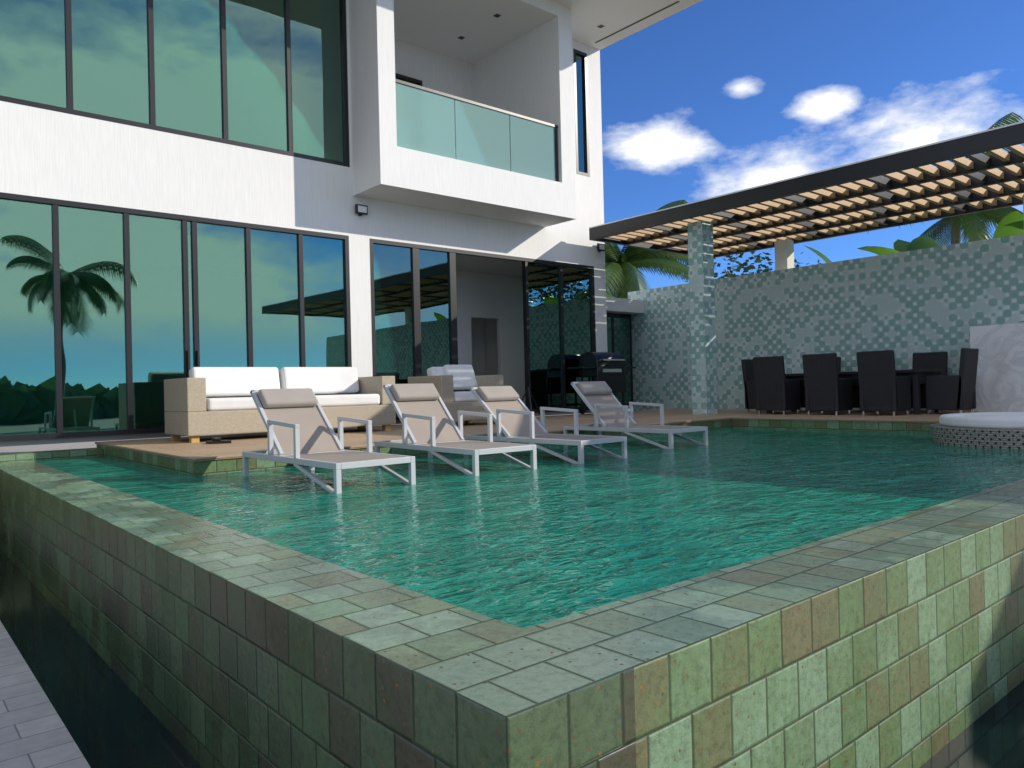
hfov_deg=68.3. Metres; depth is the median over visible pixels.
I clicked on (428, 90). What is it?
balustrade rail
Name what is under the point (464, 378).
arm chair cushions
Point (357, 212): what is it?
flood light
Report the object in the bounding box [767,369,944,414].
dining table
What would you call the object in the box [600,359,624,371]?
barbecue handle
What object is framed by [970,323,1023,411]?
wall
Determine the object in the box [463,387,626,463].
lounger frame
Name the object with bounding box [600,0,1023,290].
sky
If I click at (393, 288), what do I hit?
glass door
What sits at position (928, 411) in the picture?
dining chair feet
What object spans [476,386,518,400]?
lounger pillow
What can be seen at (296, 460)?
lounger frame
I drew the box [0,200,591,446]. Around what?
house floors
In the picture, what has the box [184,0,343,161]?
window glass
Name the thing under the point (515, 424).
lounger sling
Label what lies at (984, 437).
wicker daybed
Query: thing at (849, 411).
dining chair feet
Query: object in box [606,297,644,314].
yard wall
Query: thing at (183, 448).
deck boards
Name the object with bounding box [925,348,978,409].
dining chair
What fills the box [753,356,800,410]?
dining chair
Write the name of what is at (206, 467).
tiles
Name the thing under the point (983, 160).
steel pergola cross
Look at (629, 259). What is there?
yard palm
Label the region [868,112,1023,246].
palm
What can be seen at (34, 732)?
paving
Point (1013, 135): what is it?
steel pergola
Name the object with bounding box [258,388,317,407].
lounger pillow
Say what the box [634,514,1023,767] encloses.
outer pool wall
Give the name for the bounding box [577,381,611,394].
lounger pillow
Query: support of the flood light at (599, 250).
attached to the house at (444, 188)
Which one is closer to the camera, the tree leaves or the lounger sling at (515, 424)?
the lounger sling at (515, 424)
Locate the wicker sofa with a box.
[164,376,395,435]
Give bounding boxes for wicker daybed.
[930,423,1023,448]
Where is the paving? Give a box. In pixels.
[0,621,90,767]
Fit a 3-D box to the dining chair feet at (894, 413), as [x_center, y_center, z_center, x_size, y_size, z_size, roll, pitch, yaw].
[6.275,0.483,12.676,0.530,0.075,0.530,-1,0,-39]
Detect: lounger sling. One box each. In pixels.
[256,393,403,462]
[388,387,521,448]
[475,390,611,439]
[575,384,692,428]
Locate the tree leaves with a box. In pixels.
[683,248,821,281]
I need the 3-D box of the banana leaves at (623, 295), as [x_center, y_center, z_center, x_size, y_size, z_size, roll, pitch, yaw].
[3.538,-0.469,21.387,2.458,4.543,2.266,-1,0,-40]
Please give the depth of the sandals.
9.43 m
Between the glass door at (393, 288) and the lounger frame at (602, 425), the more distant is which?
the glass door at (393, 288)
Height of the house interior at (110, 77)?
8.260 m
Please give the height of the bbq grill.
1.350 m
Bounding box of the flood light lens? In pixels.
[358,205,366,212]
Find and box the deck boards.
[95,409,975,460]
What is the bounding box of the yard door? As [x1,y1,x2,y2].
[606,313,632,408]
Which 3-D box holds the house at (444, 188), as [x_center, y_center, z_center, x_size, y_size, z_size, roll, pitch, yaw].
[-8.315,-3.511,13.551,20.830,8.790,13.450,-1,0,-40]
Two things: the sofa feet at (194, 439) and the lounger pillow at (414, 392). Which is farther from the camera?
the sofa feet at (194, 439)
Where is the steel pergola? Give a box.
[589,123,1023,257]
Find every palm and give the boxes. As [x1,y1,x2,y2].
[605,200,688,297]
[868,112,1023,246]
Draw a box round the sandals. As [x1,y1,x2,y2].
[206,437,230,443]
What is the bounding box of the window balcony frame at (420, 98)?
[395,73,423,151]
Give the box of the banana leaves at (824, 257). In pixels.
[804,245,831,262]
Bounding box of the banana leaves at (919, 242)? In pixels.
[857,235,937,254]
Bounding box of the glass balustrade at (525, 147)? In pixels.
[395,82,554,180]
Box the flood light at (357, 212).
[355,204,367,215]
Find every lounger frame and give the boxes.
[242,390,415,493]
[374,383,536,475]
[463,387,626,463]
[563,382,707,448]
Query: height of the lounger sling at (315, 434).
0.567 m
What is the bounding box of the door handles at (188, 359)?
[187,350,199,376]
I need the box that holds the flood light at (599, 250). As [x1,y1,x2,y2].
[597,243,604,251]
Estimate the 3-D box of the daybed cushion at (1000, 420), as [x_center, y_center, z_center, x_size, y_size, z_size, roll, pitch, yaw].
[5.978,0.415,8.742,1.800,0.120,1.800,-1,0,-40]
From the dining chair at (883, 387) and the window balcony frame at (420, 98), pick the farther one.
the window balcony frame at (420, 98)
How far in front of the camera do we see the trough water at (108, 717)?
3.97 m
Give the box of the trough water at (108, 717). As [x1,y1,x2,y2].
[0,549,1023,767]
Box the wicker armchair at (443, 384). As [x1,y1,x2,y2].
[408,375,502,420]
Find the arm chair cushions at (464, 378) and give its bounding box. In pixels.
[427,365,477,401]
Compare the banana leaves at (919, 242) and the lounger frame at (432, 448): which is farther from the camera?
the banana leaves at (919, 242)
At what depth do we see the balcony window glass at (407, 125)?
16.11 m
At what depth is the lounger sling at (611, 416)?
10.28 m
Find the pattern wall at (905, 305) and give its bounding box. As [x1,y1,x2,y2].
[628,234,1023,410]
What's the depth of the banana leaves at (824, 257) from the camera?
17.40 m
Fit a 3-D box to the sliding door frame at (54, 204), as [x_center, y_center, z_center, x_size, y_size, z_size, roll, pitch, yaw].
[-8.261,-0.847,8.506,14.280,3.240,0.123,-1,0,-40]
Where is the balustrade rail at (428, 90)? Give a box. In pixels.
[395,79,558,181]
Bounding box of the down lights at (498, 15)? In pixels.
[458,1,679,42]
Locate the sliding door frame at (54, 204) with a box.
[0,192,351,440]
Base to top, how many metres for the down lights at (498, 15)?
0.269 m
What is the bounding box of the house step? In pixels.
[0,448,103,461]
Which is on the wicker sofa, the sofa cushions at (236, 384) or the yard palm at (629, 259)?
the sofa cushions at (236, 384)
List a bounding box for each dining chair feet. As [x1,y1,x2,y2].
[758,410,798,414]
[808,410,850,414]
[863,411,908,415]
[927,409,973,413]
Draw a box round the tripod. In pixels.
[521,348,539,414]
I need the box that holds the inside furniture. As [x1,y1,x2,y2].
[0,391,164,434]
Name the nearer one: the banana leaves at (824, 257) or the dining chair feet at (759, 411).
the dining chair feet at (759, 411)
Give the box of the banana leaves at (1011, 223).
[993,209,1023,237]
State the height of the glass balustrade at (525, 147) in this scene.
1.125 m
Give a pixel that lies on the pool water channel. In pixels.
(102, 469)
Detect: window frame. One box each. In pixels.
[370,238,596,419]
[573,48,589,176]
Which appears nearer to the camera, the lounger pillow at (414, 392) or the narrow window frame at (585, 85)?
the lounger pillow at (414, 392)
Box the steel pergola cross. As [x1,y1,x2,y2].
[650,153,991,248]
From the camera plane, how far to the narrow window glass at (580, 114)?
17.02 m
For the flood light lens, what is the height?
0.110 m
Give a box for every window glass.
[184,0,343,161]
[395,78,419,150]
[576,54,585,172]
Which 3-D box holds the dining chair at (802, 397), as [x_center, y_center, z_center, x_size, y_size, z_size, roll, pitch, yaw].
[6.197,-0.035,15.199,0.634,1.009,0.600,-1,0,-39]
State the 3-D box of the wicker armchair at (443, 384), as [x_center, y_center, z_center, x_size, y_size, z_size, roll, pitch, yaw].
[-0.955,0.235,12.928,1.300,0.750,1.000,-1,0,-40]
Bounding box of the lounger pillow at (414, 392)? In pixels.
[390,383,439,400]
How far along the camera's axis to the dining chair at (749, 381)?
15.22 m
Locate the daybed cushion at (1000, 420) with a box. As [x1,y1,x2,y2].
[939,412,1023,428]
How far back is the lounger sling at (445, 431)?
7.99 m
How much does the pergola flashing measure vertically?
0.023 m
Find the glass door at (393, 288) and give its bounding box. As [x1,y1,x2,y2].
[373,244,592,415]
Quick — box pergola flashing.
[589,121,1023,228]
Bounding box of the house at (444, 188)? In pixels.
[0,0,701,376]
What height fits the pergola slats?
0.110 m
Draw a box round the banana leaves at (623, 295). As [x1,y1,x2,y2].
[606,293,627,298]
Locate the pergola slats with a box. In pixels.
[606,144,1023,254]
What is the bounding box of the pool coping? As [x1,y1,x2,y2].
[0,460,1023,717]
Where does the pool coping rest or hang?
on the outer pool wall at (916, 662)
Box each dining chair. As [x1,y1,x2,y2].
[741,359,755,408]
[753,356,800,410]
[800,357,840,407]
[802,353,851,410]
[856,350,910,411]
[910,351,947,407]
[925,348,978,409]
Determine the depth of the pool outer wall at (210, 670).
2.90 m
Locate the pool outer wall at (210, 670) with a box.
[0,470,635,767]
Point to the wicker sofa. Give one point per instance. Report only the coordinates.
(187, 413)
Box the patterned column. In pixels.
[687,220,717,413]
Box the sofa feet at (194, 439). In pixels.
[171,425,390,442]
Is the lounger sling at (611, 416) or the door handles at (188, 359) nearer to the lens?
the lounger sling at (611, 416)
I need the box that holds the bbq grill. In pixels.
[567,352,635,413]
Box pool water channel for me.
[34,456,194,483]
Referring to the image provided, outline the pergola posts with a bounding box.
[774,197,1023,270]
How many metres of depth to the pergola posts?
17.02 m
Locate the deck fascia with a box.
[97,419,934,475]
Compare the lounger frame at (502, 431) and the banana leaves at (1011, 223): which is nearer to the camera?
the lounger frame at (502, 431)
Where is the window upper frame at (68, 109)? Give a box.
[0,0,349,166]
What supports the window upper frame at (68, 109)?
attached to the house at (444, 188)
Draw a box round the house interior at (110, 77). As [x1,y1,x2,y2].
[0,11,524,425]
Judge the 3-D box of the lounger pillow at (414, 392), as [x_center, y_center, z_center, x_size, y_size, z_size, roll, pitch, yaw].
[-1.056,0.088,8.238,0.540,0.185,0.185,-1,0,-38]
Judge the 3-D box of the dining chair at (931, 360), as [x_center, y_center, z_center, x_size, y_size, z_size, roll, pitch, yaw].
[7.470,-0.075,13.707,0.633,1.009,0.600,-1,0,-37]
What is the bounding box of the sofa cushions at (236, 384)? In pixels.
[189,367,379,410]
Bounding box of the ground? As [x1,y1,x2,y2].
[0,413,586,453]

